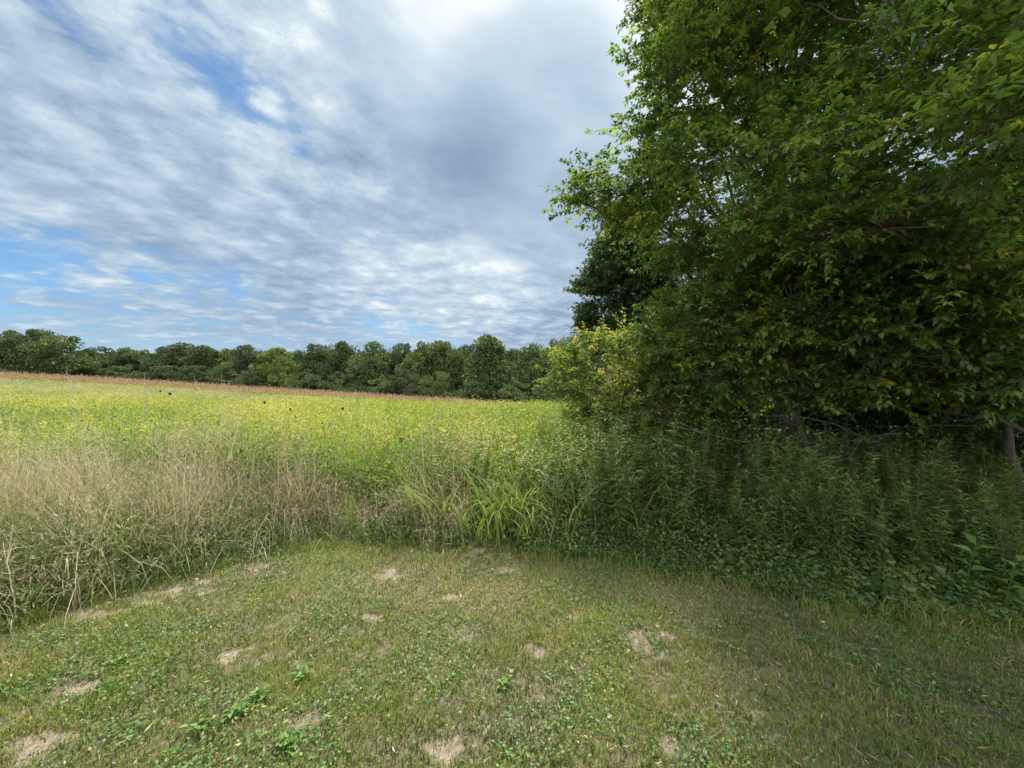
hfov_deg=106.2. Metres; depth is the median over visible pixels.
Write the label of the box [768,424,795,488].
goldenrod plant
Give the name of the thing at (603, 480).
goldenrod plant
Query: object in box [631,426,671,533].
goldenrod plant
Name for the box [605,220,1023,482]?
understory tree
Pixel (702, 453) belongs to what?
goldenrod plant
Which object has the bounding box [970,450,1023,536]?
goldenrod plant
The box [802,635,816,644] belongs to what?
weed rosette
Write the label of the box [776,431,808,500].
goldenrod plant
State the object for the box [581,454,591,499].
goldenrod plant
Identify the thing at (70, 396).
dry stalk
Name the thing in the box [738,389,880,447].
fallen branch
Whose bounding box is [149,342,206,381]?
deciduous tree
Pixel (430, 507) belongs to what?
grass clump
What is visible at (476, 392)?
woodland bush
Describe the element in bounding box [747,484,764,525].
goldenrod plant
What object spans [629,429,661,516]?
goldenrod plant
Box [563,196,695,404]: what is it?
ivy covered tree
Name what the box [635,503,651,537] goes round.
goldenrod plant
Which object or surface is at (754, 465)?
goldenrod plant
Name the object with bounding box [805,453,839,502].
goldenrod plant
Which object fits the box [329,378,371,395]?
woodland bush
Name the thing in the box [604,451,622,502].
goldenrod plant
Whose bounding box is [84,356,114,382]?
woodland bush
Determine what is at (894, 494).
goldenrod plant
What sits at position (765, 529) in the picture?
goldenrod plant
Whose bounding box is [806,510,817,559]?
goldenrod plant
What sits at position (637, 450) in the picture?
goldenrod plant
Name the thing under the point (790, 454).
goldenrod plant
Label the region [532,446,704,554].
grass clump
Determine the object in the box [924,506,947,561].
goldenrod plant
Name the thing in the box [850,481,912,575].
goldenrod plant
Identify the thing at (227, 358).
deciduous tree
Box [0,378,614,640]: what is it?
tall grass
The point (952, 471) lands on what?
goldenrod plant
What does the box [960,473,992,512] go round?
goldenrod plant
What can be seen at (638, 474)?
goldenrod plant
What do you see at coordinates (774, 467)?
goldenrod plant
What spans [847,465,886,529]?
goldenrod plant
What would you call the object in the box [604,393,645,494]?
goldenrod plant
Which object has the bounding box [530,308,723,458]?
yellowing tree
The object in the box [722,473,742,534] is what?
goldenrod plant
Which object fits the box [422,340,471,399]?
deciduous tree
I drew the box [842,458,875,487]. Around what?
goldenrod plant
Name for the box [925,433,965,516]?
goldenrod plant
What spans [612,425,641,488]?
goldenrod plant
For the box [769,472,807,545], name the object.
goldenrod plant
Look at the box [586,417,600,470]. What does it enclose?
goldenrod plant
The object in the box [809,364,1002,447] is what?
woodland tree
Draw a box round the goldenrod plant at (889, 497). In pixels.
[875,451,909,540]
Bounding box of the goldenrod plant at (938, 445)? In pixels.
[884,439,944,516]
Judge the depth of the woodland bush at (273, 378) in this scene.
109.79 m
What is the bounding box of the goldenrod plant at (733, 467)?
[725,430,746,497]
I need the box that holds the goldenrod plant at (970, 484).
[964,473,988,507]
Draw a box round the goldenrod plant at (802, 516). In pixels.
[783,479,819,564]
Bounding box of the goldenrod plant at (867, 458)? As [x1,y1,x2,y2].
[861,437,879,507]
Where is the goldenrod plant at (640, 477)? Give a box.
[614,439,649,502]
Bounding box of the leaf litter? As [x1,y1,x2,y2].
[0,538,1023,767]
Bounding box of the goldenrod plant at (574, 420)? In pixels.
[556,404,585,485]
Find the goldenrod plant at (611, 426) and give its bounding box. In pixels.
[605,406,620,450]
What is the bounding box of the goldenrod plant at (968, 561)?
[954,521,999,573]
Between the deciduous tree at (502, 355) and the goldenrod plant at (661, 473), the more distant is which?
the deciduous tree at (502, 355)
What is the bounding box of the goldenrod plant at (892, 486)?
[884,469,909,515]
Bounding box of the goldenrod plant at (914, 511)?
[895,461,926,547]
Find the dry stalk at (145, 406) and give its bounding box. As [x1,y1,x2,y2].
[142,388,154,425]
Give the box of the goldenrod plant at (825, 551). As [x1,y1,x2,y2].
[795,474,850,575]
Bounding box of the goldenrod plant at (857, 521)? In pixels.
[850,500,870,557]
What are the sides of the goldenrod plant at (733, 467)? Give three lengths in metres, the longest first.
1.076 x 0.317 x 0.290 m
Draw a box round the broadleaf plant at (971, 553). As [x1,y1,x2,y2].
[950,532,998,589]
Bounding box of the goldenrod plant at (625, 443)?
[616,417,637,492]
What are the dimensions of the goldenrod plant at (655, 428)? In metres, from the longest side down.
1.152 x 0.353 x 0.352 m
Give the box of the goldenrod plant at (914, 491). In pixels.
[900,462,932,546]
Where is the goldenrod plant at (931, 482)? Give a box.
[914,461,941,504]
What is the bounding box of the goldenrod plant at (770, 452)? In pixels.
[759,432,785,481]
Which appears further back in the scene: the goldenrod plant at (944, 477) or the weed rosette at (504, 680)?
the goldenrod plant at (944, 477)
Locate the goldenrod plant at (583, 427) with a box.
[569,404,591,466]
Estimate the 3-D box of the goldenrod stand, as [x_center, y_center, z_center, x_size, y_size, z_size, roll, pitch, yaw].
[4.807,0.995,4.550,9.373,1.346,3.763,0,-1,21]
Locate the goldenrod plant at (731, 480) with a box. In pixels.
[714,452,745,522]
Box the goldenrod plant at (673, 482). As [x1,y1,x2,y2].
[668,463,680,515]
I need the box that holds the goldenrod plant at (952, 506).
[932,486,962,523]
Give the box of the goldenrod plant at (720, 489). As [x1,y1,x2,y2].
[717,476,735,521]
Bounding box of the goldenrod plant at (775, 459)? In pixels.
[767,440,785,477]
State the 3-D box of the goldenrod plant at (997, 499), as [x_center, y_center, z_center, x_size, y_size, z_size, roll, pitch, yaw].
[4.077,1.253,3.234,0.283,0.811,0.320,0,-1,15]
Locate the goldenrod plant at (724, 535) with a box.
[716,514,738,558]
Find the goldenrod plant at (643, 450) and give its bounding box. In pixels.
[632,427,653,481]
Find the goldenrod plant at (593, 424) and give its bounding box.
[584,398,600,448]
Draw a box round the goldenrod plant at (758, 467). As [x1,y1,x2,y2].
[747,441,776,511]
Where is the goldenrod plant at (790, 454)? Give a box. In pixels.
[773,436,796,487]
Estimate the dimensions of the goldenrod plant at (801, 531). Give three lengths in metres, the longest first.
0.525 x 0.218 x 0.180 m
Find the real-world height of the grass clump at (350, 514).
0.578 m
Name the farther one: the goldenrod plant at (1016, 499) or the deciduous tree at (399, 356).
the deciduous tree at (399, 356)
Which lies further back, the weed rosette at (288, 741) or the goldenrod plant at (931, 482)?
the goldenrod plant at (931, 482)
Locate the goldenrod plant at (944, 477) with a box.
[913,465,969,531]
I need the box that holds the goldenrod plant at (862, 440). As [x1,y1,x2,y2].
[850,413,887,492]
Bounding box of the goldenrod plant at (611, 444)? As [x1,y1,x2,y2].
[604,420,627,523]
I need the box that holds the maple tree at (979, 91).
[540,0,1023,467]
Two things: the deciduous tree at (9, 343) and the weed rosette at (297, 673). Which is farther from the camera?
the deciduous tree at (9, 343)
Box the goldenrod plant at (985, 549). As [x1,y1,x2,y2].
[948,485,991,563]
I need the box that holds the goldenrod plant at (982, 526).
[954,481,997,563]
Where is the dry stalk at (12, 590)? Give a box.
[0,524,32,622]
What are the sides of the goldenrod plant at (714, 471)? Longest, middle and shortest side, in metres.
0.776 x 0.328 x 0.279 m
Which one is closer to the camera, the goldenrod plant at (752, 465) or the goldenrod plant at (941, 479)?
the goldenrod plant at (941, 479)
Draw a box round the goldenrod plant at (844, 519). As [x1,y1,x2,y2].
[813,452,879,566]
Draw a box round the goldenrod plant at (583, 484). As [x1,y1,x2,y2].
[568,463,586,534]
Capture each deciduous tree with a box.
[0,328,75,377]
[0,330,30,369]
[15,334,100,380]
[71,349,111,380]
[85,346,127,377]
[103,347,147,374]
[123,349,152,375]
[137,346,179,386]
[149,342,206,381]
[179,345,221,388]
[184,350,221,375]
[200,349,243,382]
[204,348,239,381]
[220,344,266,387]
[246,347,303,389]
[280,349,314,388]
[290,343,337,389]
[292,353,305,368]
[315,340,363,396]
[316,349,356,380]
[344,349,376,382]
[345,341,397,398]
[383,343,413,393]
[395,340,442,395]
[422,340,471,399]
[448,344,480,394]
[450,333,521,401]
[481,350,511,396]
[503,348,530,400]
[506,342,549,402]
[531,337,572,400]
[549,334,583,403]
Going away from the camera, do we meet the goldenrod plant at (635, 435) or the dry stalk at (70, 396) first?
the goldenrod plant at (635, 435)
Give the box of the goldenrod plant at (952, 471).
[942,460,998,549]
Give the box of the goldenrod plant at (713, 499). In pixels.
[705,467,725,535]
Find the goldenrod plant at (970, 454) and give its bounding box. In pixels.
[952,431,979,511]
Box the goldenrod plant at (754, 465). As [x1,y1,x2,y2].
[742,438,765,505]
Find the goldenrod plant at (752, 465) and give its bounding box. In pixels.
[742,435,769,508]
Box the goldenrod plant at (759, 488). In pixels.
[752,457,780,537]
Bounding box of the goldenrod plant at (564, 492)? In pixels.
[556,475,573,532]
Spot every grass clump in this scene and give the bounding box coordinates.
[97,531,178,569]
[137,499,234,551]
[331,485,364,537]
[356,456,506,541]
[401,445,580,548]
[496,467,572,536]
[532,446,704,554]
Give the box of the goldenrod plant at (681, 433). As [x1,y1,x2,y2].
[659,417,688,490]
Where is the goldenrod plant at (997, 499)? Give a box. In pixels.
[983,485,1012,556]
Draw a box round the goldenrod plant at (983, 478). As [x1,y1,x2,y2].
[954,453,998,511]
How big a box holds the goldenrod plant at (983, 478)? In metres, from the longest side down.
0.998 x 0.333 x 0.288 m
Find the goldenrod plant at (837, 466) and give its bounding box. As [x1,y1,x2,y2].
[817,442,843,504]
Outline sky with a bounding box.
[0,0,1005,359]
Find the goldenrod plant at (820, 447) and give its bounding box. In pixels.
[801,421,830,484]
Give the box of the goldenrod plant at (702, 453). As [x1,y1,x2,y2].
[685,404,724,532]
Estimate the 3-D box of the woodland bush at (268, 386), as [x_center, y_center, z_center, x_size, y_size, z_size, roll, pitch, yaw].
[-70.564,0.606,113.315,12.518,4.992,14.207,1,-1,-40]
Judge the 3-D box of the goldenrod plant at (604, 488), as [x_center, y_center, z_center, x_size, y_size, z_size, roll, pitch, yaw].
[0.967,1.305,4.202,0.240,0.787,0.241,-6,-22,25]
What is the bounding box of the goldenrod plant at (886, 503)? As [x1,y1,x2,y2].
[867,480,903,540]
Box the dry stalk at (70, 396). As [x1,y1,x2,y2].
[66,371,75,416]
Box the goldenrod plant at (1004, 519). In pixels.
[993,504,1023,554]
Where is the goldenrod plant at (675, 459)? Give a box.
[666,432,688,498]
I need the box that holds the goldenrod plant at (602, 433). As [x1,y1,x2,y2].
[589,401,614,485]
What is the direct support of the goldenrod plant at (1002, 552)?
on the ground at (446, 746)
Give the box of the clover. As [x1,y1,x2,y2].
[0,541,1023,767]
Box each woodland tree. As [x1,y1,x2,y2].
[578,301,773,443]
[597,219,745,413]
[681,299,1001,455]
[683,152,961,441]
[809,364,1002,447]
[954,313,1023,460]
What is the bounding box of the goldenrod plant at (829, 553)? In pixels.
[809,492,843,574]
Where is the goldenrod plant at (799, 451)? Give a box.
[793,439,804,486]
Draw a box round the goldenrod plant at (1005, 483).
[992,464,1023,535]
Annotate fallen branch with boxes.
[549,317,600,337]
[600,405,682,427]
[644,410,901,456]
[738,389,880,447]
[767,426,900,487]
[897,399,1023,432]
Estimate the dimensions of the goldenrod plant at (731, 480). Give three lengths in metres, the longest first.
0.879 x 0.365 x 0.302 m
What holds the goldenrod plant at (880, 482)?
on the ground at (446, 746)
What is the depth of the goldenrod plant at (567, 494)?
4.13 m
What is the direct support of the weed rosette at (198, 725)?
on the ground at (446, 746)
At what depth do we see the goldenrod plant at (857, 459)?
4.87 m
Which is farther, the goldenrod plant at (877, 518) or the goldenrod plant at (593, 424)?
the goldenrod plant at (593, 424)
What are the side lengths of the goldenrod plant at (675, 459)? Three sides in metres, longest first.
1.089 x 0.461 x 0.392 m
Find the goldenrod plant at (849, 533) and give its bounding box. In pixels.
[837,498,862,566]
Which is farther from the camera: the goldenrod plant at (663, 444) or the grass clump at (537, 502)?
the goldenrod plant at (663, 444)
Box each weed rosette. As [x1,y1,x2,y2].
[103,650,131,663]
[179,714,216,735]
[222,700,248,719]
[242,684,275,701]
[271,724,302,752]
[289,663,314,680]
[497,674,514,689]
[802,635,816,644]
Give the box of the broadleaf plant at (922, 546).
[905,537,935,562]
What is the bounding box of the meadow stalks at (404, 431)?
[0,396,557,485]
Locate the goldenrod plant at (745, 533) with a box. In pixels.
[733,483,767,561]
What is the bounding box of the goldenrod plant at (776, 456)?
[751,438,794,516]
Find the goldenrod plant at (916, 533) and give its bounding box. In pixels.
[899,482,934,571]
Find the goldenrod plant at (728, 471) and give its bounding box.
[714,425,734,499]
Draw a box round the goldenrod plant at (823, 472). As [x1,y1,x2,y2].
[816,461,856,533]
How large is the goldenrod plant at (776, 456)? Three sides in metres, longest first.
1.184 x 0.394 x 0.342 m
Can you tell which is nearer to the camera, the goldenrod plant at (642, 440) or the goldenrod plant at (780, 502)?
the goldenrod plant at (780, 502)
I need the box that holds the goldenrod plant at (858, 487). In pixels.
[853,476,866,508]
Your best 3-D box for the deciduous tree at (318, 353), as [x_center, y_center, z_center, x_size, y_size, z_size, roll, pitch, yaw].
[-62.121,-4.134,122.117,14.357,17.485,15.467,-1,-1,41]
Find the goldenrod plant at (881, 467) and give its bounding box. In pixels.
[863,429,892,479]
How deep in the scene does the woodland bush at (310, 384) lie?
112.03 m
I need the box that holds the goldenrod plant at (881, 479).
[872,464,886,513]
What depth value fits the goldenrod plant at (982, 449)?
4.06 m
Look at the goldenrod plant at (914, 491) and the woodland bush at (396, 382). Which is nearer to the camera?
the goldenrod plant at (914, 491)
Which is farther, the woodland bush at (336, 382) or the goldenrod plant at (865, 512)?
the woodland bush at (336, 382)
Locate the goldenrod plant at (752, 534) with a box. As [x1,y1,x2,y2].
[737,499,757,541]
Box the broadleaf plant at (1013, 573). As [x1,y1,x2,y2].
[981,555,1023,604]
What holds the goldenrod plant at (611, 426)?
on the ground at (446, 746)
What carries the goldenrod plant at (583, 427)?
on the ground at (446, 746)
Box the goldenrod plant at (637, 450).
[627,434,641,485]
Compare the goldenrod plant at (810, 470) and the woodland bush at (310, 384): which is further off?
the woodland bush at (310, 384)
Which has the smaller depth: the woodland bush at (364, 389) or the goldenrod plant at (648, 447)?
the goldenrod plant at (648, 447)
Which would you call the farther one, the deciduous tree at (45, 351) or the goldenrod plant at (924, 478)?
the deciduous tree at (45, 351)
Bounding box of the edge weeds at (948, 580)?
[357,472,1023,627]
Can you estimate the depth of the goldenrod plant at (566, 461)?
4.42 m
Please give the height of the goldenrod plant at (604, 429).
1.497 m
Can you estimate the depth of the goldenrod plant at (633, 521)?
4.11 m
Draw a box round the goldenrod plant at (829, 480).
[808,467,857,555]
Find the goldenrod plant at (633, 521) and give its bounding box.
[612,464,637,531]
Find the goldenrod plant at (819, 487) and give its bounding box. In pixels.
[796,475,830,528]
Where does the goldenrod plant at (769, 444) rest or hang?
on the ground at (446, 746)
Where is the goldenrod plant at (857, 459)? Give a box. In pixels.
[825,417,860,491]
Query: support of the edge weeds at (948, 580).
on the ground at (446, 746)
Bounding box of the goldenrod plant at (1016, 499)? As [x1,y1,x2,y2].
[982,473,1023,538]
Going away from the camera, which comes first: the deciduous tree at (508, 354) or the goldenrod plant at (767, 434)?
the goldenrod plant at (767, 434)
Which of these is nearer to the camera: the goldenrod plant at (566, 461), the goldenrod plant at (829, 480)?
the goldenrod plant at (829, 480)
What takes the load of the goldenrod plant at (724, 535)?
on the ground at (446, 746)
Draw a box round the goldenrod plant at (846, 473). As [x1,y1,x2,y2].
[842,472,873,520]
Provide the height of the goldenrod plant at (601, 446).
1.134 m
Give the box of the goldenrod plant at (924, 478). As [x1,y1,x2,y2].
[884,449,938,515]
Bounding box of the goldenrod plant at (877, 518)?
[861,498,889,541]
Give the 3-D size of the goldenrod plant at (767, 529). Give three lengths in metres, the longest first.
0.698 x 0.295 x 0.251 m
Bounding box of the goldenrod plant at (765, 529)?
[750,506,775,559]
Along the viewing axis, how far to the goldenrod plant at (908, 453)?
4.38 m
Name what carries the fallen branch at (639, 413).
attached to the yellowing tree at (620, 404)
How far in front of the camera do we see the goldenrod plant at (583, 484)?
4.29 m
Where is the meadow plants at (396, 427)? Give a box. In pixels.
[0,374,703,515]
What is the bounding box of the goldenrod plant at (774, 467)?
[765,446,799,532]
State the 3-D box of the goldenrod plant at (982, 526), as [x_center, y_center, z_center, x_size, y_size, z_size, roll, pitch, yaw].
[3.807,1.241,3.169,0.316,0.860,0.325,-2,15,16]
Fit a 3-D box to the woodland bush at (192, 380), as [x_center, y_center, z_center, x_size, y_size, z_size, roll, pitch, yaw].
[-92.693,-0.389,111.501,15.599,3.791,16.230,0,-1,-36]
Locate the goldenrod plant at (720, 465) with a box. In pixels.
[711,445,727,496]
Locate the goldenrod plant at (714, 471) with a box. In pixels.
[696,460,717,521]
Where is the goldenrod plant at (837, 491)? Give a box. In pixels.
[826,469,855,517]
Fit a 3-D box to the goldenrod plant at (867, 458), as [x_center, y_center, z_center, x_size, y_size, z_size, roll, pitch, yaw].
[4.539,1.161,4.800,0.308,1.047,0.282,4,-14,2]
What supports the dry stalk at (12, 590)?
on the ground at (446, 746)
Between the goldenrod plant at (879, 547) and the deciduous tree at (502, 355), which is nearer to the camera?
the goldenrod plant at (879, 547)
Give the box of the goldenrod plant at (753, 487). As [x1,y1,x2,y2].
[745,457,763,511]
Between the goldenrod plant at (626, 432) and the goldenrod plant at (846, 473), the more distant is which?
the goldenrod plant at (626, 432)
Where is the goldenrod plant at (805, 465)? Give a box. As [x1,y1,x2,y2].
[779,438,821,513]
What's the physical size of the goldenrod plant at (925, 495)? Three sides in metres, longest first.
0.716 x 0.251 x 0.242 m
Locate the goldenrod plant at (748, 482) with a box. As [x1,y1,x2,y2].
[738,473,768,533]
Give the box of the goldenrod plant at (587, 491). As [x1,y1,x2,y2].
[576,471,596,528]
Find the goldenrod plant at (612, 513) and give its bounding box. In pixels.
[606,477,621,542]
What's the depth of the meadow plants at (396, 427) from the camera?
6.57 m
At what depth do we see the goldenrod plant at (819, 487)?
3.58 m
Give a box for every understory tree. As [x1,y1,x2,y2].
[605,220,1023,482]
[778,179,1023,514]
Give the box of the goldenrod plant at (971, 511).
[958,495,987,524]
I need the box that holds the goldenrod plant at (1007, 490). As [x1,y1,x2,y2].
[987,456,1023,536]
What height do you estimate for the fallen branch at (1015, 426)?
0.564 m
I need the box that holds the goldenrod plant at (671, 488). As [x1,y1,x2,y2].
[659,486,675,531]
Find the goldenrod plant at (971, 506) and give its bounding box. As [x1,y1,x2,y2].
[943,482,994,551]
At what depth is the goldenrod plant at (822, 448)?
3.85 m
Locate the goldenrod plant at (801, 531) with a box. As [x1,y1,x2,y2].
[786,511,812,556]
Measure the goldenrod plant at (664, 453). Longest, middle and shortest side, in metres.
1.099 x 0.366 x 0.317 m
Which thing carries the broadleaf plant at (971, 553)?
on the ground at (446, 746)
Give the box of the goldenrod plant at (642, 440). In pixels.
[628,409,656,483]
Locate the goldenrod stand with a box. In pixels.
[557,406,1022,506]
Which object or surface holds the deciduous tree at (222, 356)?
on the ground at (446, 746)
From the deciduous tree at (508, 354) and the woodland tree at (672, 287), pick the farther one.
the deciduous tree at (508, 354)
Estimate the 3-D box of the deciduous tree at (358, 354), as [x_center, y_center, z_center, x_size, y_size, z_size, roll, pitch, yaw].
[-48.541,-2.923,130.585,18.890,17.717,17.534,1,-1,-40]
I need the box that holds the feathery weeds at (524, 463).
[422,402,639,515]
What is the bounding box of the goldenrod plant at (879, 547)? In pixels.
[859,519,890,575]
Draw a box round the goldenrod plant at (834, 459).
[820,442,840,487]
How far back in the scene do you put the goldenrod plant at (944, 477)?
3.70 m
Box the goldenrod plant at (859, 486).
[851,471,866,499]
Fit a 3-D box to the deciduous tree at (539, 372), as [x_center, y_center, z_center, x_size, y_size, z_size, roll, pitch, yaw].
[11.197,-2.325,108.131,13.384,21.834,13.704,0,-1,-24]
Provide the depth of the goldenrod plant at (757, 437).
4.87 m
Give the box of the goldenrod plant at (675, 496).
[669,485,683,528]
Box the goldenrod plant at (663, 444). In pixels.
[649,420,674,467]
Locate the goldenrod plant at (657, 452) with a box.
[639,422,669,497]
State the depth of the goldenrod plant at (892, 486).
4.31 m
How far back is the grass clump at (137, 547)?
3.30 m
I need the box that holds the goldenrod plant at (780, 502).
[751,446,821,532]
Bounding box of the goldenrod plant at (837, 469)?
[812,458,844,495]
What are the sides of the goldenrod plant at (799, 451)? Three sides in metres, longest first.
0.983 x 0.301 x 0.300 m
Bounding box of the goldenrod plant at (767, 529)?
[745,497,779,559]
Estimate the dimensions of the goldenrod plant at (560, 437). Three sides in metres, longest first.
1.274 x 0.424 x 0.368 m
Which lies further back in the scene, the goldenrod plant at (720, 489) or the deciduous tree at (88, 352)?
the deciduous tree at (88, 352)
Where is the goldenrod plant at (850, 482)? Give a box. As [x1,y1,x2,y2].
[832,463,859,500]
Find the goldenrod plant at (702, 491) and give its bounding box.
[684,427,712,524]
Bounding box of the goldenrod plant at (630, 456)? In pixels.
[625,434,643,477]
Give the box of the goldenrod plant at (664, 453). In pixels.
[654,432,675,488]
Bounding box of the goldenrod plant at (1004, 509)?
[1000,501,1021,533]
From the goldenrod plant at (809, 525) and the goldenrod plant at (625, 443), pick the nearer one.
the goldenrod plant at (809, 525)
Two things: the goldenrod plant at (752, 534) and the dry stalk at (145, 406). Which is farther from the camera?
the dry stalk at (145, 406)
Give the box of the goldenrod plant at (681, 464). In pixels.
[672,441,690,490]
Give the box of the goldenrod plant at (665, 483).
[644,395,688,522]
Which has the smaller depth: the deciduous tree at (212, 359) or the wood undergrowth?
the wood undergrowth
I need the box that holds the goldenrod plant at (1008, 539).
[993,520,1023,577]
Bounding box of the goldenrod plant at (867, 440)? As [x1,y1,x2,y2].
[859,432,901,501]
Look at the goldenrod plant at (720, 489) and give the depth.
3.96 m
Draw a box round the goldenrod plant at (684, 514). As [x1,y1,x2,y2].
[668,449,698,543]
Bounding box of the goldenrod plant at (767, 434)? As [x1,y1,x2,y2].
[753,417,773,490]
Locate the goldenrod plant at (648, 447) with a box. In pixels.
[638,416,661,502]
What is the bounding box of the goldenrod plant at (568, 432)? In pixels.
[556,407,589,486]
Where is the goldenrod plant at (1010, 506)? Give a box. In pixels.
[977,461,1023,556]
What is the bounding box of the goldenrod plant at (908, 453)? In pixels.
[897,440,927,501]
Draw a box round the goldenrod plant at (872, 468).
[852,452,880,505]
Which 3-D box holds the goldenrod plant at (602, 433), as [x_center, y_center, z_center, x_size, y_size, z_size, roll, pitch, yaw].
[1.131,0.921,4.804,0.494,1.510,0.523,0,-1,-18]
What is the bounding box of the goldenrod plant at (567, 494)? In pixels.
[544,474,573,515]
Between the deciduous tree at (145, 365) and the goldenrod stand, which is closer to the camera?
the goldenrod stand
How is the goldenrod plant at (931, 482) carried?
on the ground at (446, 746)
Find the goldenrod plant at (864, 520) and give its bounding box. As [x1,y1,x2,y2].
[850,498,881,560]
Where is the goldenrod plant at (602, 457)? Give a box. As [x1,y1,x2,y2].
[590,450,615,522]
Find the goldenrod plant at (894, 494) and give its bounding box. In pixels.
[867,464,911,540]
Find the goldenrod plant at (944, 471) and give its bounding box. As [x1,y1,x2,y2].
[906,447,950,523]
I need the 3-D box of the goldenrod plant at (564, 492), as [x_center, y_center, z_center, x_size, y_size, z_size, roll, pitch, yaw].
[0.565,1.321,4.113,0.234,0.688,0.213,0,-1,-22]
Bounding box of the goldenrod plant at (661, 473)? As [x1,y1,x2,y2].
[651,448,668,505]
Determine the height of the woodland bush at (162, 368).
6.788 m
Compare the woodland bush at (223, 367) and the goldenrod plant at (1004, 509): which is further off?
the woodland bush at (223, 367)
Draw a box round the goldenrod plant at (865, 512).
[834,481,893,560]
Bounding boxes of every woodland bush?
[0,357,73,375]
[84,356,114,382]
[91,375,145,380]
[104,364,143,379]
[122,371,169,384]
[139,365,182,385]
[164,376,219,388]
[172,365,212,383]
[208,362,235,384]
[213,371,248,390]
[227,369,264,392]
[248,379,289,391]
[257,363,296,391]
[284,374,326,395]
[285,369,323,392]
[315,371,364,396]
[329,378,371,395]
[365,376,394,397]
[378,375,405,395]
[390,369,422,401]
[411,383,452,402]
[418,371,451,402]
[452,379,495,402]
[455,381,485,398]
[493,382,521,401]
[498,378,532,402]
[531,380,561,402]
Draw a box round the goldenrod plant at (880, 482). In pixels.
[868,453,897,512]
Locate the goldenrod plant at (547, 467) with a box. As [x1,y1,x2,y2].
[534,441,561,513]
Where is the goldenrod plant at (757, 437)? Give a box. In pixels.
[754,434,770,482]
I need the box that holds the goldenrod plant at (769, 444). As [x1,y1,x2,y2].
[744,410,773,473]
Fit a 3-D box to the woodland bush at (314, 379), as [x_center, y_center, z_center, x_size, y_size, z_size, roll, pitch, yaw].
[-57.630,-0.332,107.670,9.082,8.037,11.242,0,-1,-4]
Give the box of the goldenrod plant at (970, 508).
[952,501,978,524]
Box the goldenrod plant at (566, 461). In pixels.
[557,430,584,526]
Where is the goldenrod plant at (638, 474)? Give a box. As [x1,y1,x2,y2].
[622,444,652,513]
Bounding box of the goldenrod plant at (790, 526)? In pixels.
[773,477,809,558]
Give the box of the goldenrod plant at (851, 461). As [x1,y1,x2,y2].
[837,451,862,499]
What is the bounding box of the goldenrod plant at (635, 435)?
[624,414,648,470]
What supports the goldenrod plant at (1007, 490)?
on the ground at (446, 746)
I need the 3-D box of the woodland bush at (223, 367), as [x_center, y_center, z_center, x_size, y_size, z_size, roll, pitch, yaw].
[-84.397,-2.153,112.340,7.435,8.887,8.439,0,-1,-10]
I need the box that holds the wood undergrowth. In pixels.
[619,402,1023,481]
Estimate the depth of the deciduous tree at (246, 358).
118.20 m
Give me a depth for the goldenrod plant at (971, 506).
3.30 m
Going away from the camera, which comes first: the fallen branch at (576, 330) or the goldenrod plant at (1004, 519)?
the goldenrod plant at (1004, 519)
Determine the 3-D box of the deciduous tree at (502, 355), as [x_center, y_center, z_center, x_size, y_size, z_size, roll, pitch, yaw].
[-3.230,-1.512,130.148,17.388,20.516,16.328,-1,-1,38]
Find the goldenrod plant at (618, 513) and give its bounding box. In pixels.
[601,419,641,539]
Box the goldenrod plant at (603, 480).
[590,455,613,528]
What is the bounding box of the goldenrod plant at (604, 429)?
[601,398,613,449]
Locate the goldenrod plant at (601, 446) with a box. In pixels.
[595,428,620,477]
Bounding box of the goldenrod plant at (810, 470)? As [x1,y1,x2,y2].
[774,432,827,528]
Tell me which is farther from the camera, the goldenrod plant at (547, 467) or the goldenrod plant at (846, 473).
the goldenrod plant at (547, 467)
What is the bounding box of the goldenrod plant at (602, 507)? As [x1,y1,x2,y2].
[584,449,621,541]
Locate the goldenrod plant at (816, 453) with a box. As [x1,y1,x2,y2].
[797,437,824,491]
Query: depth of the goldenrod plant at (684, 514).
3.68 m
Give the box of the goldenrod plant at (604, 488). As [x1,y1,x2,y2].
[593,466,607,529]
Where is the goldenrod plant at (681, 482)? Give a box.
[665,431,695,503]
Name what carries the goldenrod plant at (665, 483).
on the ground at (446, 746)
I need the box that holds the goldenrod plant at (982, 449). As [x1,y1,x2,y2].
[949,445,1001,505]
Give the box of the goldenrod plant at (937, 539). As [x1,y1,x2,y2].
[923,499,960,565]
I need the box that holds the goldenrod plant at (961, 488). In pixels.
[940,469,973,520]
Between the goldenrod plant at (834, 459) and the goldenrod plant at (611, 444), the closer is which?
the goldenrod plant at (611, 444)
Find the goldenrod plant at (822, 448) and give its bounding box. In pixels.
[794,431,838,510]
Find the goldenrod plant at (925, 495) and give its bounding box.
[909,476,931,516]
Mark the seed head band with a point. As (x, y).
(87, 378)
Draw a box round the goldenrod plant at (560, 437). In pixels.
[553,420,573,461]
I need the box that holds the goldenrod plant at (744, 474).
[740,460,753,490]
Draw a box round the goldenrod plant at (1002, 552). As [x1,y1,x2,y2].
[978,489,1023,590]
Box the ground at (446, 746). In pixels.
[0,378,1023,767]
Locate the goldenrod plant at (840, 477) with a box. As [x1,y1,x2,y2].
[824,457,855,502]
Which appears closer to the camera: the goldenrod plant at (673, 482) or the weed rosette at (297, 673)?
the weed rosette at (297, 673)
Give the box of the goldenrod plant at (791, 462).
[775,435,817,533]
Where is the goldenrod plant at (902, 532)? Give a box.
[895,515,928,564]
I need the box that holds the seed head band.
[0,370,558,406]
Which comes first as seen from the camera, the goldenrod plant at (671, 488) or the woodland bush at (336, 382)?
the goldenrod plant at (671, 488)
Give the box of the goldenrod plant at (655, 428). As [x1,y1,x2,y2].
[653,425,682,494]
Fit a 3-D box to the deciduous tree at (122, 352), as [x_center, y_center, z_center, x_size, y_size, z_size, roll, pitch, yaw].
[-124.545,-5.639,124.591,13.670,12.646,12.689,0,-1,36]

